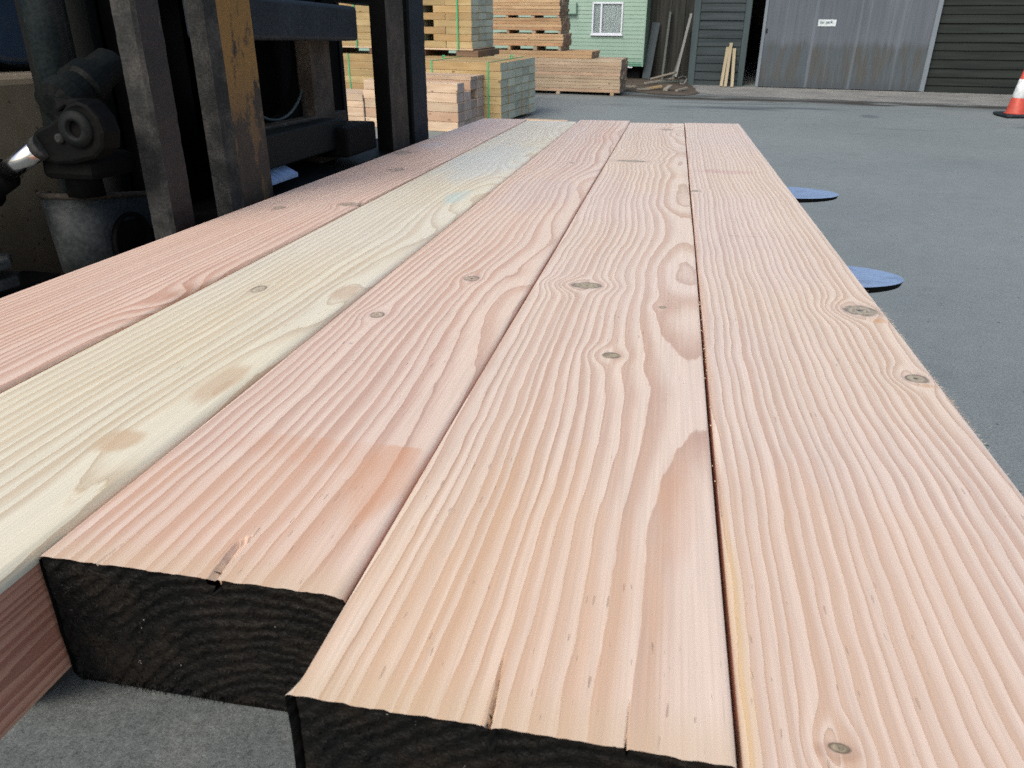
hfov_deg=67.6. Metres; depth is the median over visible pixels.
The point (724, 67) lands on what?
stake
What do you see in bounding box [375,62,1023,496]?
ground
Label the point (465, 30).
timber
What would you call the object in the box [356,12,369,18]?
timber
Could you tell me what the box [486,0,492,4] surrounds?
timber
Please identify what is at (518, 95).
sleeper
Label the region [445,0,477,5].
timber
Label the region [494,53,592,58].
plank
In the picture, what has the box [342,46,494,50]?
board
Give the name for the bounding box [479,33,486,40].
timber
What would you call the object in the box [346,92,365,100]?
sleeper
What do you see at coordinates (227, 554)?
sleeper
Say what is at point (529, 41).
plank
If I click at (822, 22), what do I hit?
sign
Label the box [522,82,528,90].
sleeper
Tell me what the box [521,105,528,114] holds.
sleeper
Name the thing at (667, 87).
offcut
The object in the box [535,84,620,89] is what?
plank
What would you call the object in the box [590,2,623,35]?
window
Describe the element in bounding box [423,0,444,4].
timber
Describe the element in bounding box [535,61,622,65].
plank
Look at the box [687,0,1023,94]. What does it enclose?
barn
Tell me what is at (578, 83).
plank
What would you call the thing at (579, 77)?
plank
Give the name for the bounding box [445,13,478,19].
timber
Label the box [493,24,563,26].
plank
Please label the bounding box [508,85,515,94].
sleeper
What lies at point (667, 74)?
offcut
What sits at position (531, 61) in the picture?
sleeper
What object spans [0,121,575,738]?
sleeper
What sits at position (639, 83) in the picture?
dirt strip
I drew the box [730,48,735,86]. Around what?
stake
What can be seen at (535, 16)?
bearer
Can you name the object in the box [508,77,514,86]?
sleeper
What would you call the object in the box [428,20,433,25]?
timber
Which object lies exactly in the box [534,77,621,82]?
plank
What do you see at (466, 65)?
sleeper
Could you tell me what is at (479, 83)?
sleeper
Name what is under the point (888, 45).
sliding door
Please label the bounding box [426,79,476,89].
sleeper
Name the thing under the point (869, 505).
sleeper
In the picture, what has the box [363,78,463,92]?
sleeper
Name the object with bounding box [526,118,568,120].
plank
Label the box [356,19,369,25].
timber
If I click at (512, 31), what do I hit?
bearer
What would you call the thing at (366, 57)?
sleeper
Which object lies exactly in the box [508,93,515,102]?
sleeper
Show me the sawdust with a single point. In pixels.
(711, 375)
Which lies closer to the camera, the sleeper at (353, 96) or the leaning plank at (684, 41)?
the sleeper at (353, 96)
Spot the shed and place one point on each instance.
(607, 28)
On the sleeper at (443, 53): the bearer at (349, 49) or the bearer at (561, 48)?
the bearer at (349, 49)
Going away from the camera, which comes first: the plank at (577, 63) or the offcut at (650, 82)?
the plank at (577, 63)
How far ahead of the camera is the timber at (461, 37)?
11.24 m
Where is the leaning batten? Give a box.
[661,11,671,78]
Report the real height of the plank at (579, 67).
0.054 m
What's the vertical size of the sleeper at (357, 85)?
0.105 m
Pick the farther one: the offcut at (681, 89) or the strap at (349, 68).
the offcut at (681, 89)
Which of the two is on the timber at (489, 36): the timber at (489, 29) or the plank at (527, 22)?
the timber at (489, 29)
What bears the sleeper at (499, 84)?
on the sleeper at (497, 92)
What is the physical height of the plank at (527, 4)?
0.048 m
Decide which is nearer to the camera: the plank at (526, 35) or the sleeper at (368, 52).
the sleeper at (368, 52)
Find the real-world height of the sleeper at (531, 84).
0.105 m
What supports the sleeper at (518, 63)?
on the sleeper at (518, 71)
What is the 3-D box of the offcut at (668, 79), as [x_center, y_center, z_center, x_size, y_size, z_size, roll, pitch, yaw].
[3.178,-6.346,15.980,0.500,0.084,0.080,-15,30,-27]
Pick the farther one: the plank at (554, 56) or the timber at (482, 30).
the plank at (554, 56)
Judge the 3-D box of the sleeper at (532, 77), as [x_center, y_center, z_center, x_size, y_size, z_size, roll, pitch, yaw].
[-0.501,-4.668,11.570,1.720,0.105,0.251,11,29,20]
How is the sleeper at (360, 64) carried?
on the sleeper at (360, 72)
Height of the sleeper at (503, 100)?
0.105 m
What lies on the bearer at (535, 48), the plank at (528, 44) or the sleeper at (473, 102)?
the plank at (528, 44)
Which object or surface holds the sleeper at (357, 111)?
on the sleeper at (354, 118)
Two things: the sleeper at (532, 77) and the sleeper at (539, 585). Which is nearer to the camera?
the sleeper at (539, 585)
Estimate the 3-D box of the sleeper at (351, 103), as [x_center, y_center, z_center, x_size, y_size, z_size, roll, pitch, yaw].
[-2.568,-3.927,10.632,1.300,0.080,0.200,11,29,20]
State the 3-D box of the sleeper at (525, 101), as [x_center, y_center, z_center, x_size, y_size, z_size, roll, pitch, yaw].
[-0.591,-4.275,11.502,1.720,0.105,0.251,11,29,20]
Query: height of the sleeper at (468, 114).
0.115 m
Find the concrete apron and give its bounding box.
[695,85,1011,105]
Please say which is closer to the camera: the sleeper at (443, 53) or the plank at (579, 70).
the sleeper at (443, 53)
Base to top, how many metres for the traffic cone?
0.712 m
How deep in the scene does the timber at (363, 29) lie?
11.73 m
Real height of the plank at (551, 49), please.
0.056 m
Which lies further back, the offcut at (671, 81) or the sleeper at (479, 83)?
the offcut at (671, 81)
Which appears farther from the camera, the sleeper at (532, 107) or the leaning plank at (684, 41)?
the leaning plank at (684, 41)
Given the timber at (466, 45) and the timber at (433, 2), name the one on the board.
the timber at (466, 45)
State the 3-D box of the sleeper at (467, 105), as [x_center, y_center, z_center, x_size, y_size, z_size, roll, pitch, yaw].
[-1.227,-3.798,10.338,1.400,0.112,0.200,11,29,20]
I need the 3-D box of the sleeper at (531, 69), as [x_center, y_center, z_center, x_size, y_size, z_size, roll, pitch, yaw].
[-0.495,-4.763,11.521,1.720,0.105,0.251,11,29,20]
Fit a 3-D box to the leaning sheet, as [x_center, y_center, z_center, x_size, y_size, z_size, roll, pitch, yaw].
[2.997,-7.178,16.481,0.170,1.144,0.012,13,14,17]
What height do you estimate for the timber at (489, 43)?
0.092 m
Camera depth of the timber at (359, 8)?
11.61 m
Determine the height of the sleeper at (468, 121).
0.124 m
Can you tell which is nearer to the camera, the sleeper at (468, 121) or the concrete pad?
the concrete pad
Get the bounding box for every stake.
[719,47,728,86]
[724,43,732,86]
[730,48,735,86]
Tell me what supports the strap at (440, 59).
attached to the sleeper at (368, 52)
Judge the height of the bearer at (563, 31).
0.053 m
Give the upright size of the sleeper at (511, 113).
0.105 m
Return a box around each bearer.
[343,47,358,51]
[425,50,448,55]
[456,48,498,56]
[506,15,518,17]
[507,30,518,32]
[508,46,520,49]
[531,15,543,17]
[532,30,544,33]
[533,46,545,50]
[558,30,568,33]
[558,45,568,50]
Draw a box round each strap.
[347,51,368,88]
[431,55,461,71]
[456,0,458,49]
[487,55,524,117]
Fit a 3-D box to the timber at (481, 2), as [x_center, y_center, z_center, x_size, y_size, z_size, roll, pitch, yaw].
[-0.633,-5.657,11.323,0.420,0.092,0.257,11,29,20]
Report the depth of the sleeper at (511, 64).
10.65 m
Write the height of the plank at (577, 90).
0.054 m
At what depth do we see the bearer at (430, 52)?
11.76 m
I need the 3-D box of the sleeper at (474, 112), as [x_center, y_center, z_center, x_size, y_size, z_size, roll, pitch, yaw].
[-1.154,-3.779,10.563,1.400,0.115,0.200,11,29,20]
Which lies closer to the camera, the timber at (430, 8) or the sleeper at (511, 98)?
the sleeper at (511, 98)
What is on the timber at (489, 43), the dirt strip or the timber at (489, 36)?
the timber at (489, 36)
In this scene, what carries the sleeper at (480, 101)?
on the sleeper at (480, 110)
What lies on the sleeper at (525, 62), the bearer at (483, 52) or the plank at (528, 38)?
the bearer at (483, 52)
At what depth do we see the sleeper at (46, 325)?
1.04 m
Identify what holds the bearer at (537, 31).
on the plank at (526, 35)
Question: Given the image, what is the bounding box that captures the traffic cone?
[993,70,1023,118]
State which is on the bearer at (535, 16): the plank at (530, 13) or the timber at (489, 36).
the plank at (530, 13)
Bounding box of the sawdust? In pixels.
[675,196,758,534]
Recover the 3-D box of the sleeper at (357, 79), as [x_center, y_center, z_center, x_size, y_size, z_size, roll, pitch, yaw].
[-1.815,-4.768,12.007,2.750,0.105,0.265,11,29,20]
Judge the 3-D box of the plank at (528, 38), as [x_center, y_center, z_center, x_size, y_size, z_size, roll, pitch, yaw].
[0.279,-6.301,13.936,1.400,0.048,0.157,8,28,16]
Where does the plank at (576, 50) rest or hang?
on the plank
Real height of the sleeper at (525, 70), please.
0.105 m
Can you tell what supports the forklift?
on the concrete pad
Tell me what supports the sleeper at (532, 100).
on the sleeper at (532, 107)
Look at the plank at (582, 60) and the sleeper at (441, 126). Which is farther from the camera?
the plank at (582, 60)
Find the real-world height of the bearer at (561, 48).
0.073 m
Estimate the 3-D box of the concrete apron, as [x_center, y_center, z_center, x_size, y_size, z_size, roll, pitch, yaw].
[9.060,-4.833,13.072,11.877,0.001,2.095,8,28,16]
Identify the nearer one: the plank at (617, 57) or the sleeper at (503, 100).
the sleeper at (503, 100)
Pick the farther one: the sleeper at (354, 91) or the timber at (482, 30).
the timber at (482, 30)
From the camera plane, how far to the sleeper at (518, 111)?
11.05 m
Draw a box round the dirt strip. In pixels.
[625,77,700,94]
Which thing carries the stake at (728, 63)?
on the concrete apron
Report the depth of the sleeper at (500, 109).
10.52 m
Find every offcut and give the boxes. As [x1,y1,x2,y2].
[644,81,657,83]
[646,85,661,88]
[650,71,676,79]
[656,77,674,80]
[658,80,684,82]
[663,85,672,90]
[675,87,687,91]
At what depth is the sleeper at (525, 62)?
11.02 m
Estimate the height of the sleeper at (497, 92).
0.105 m
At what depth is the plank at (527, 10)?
13.66 m
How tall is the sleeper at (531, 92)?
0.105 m
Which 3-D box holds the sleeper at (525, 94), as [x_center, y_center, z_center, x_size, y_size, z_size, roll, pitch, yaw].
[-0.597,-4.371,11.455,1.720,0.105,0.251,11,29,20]
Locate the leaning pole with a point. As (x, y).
(677, 60)
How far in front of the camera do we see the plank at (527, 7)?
13.63 m
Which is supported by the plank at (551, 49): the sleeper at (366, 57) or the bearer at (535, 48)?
the bearer at (535, 48)
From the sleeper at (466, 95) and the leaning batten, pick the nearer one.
the sleeper at (466, 95)
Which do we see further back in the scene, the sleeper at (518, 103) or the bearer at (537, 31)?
the bearer at (537, 31)
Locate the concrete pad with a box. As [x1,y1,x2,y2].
[0,671,295,767]
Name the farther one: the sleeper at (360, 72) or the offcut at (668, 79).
the offcut at (668, 79)
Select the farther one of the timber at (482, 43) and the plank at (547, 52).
the plank at (547, 52)
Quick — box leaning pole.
[672,26,689,77]
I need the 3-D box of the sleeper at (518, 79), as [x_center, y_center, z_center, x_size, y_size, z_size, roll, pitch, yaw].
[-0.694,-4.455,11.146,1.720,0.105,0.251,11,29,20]
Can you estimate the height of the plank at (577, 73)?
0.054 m
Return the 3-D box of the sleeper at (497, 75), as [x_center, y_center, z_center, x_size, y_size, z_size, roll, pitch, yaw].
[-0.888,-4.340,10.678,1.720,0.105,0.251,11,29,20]
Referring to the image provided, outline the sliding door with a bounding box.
[755,0,943,91]
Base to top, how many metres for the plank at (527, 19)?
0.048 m
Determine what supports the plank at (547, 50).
on the plank
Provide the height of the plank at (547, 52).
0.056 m
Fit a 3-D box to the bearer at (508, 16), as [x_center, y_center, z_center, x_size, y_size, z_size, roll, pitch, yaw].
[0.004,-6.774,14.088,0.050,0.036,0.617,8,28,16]
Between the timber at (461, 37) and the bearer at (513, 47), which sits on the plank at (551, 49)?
the bearer at (513, 47)
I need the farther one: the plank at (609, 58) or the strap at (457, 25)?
the plank at (609, 58)
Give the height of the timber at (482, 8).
0.092 m
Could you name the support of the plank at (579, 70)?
on the plank at (577, 73)
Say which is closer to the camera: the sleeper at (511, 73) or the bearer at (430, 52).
the sleeper at (511, 73)
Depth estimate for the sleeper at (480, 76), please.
10.34 m
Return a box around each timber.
[341,5,368,11]
[342,39,370,45]
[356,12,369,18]
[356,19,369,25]
[357,26,370,32]
[357,33,370,39]
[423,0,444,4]
[423,5,427,11]
[423,12,444,19]
[424,26,445,33]
[424,40,446,47]
[427,5,434,11]
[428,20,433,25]
[433,5,478,12]
[434,20,478,26]
[434,34,478,41]
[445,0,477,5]
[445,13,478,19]
[446,27,478,34]
[447,41,479,48]
[450,5,485,12]
[478,0,485,4]
[479,13,485,19]
[479,20,485,26]
[479,26,485,33]
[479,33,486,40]
[479,40,485,47]
[483,12,492,18]
[484,19,492,25]
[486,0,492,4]
[486,5,492,11]
[486,26,492,32]
[486,33,492,39]
[486,40,492,46]
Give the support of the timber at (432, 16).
on the timber
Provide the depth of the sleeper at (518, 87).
10.91 m
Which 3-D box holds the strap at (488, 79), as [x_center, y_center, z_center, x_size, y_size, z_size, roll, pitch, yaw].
[-0.066,-4.255,10.955,0.061,0.834,1.292,11,29,20]
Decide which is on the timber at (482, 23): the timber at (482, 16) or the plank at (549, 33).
the timber at (482, 16)
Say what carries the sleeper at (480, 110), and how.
on the sleeper
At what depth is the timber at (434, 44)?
11.39 m
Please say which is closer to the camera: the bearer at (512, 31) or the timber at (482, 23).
the timber at (482, 23)
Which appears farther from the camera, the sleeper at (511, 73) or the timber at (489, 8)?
the timber at (489, 8)
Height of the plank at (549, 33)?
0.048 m
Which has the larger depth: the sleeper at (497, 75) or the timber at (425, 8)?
the timber at (425, 8)
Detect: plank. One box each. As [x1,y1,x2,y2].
[492,39,564,42]
[493,0,561,2]
[493,3,561,5]
[493,6,562,8]
[493,9,561,11]
[493,12,561,15]
[493,18,562,20]
[493,21,562,23]
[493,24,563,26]
[493,27,563,30]
[493,33,564,36]
[493,36,565,39]
[493,42,564,45]
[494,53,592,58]
[499,48,599,53]
[499,49,595,53]
[499,50,593,54]
[524,49,597,53]
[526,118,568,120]
[529,33,567,36]
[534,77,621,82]
[535,58,622,62]
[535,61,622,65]
[535,64,622,69]
[535,68,621,72]
[535,71,621,75]
[535,74,620,79]
[535,81,621,86]
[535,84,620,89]
[535,87,620,92]
[594,58,623,61]
[603,57,627,60]
[674,13,691,76]
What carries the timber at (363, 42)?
on the board
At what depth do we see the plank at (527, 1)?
13.60 m
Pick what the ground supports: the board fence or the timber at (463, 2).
the board fence
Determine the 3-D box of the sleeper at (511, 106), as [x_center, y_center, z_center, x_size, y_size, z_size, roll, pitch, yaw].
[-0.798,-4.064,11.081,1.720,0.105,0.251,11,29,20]
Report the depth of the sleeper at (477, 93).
10.33 m
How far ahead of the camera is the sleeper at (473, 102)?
10.27 m
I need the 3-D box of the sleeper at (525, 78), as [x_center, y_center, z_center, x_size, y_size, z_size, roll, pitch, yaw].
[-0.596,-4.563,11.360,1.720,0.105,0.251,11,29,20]
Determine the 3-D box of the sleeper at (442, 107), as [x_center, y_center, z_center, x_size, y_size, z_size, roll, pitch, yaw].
[-1.304,-3.712,10.168,1.400,0.112,0.200,11,29,20]
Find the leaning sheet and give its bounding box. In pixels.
[642,22,659,78]
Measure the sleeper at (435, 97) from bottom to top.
0.114 m
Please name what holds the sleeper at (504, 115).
on the ground
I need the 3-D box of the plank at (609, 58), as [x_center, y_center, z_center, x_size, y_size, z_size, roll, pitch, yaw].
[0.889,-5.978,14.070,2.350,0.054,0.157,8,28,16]
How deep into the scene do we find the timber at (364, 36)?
11.77 m
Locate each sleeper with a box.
[0,118,526,393]
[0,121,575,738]
[39,120,629,711]
[285,123,736,767]
[343,52,454,61]
[344,61,372,68]
[344,68,372,75]
[345,75,373,82]
[345,83,363,88]
[346,90,362,92]
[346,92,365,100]
[347,51,455,54]
[347,100,364,107]
[347,107,365,116]
[348,116,365,120]
[355,50,493,55]
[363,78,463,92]
[363,89,463,102]
[365,99,464,112]
[365,108,464,121]
[366,117,464,131]
[425,55,528,66]
[425,57,521,68]
[425,58,514,69]
[425,59,507,71]
[426,69,507,79]
[426,72,483,78]
[426,74,476,80]
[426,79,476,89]
[432,54,534,65]
[463,90,470,100]
[463,100,470,110]
[464,119,470,124]
[465,109,471,119]
[466,88,482,97]
[471,98,476,108]
[471,108,476,117]
[476,97,483,106]
[476,106,483,115]
[477,78,482,88]
[482,79,507,88]
[483,87,507,96]
[483,95,507,104]
[484,103,507,113]
[484,112,507,118]
[508,69,514,78]
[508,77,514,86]
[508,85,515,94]
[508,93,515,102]
[508,102,514,110]
[508,109,514,118]
[515,68,522,76]
[515,76,521,84]
[515,100,521,108]
[515,107,521,116]
[516,84,521,92]
[516,92,521,100]
[521,90,528,98]
[521,98,528,106]
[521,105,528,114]
[522,66,528,74]
[522,74,528,82]
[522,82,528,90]
[528,96,534,104]
[529,65,534,73]
[529,73,534,81]
[529,81,534,89]
[529,88,534,96]
[529,103,535,112]
[684,123,1023,767]
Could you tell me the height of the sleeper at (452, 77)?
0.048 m
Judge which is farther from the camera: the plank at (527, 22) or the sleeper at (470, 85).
the plank at (527, 22)
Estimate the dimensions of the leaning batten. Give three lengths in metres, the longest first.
1.345 x 0.046 x 0.030 m
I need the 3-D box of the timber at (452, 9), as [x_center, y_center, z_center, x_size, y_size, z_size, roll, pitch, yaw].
[-0.822,-5.481,11.182,0.620,0.092,0.257,11,29,20]
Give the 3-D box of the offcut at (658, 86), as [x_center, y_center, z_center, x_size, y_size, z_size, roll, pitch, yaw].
[2.698,-5.671,14.635,0.340,0.084,0.090,-4,27,-8]
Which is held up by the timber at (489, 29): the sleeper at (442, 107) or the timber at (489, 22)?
the timber at (489, 22)
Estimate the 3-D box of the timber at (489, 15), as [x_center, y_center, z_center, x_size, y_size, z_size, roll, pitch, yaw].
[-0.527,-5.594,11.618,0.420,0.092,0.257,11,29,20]
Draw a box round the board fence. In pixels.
[623,0,694,78]
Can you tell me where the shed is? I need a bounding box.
[359,0,650,77]
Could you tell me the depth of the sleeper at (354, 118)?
10.46 m
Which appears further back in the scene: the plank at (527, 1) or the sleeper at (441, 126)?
the plank at (527, 1)
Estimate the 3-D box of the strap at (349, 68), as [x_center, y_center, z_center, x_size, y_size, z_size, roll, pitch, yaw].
[-2.416,-5.001,12.503,0.024,0.779,0.822,11,29,20]
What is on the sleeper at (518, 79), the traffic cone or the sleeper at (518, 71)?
the sleeper at (518, 71)
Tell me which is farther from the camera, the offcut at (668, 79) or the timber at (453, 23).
the offcut at (668, 79)
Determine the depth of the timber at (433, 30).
11.30 m
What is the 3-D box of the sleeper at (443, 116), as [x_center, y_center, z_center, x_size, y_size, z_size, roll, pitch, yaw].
[-1.302,-3.606,10.219,1.400,0.115,0.200,11,29,20]
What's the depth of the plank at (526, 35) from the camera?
13.85 m
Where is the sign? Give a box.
[818,19,836,25]
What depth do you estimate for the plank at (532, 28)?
13.78 m

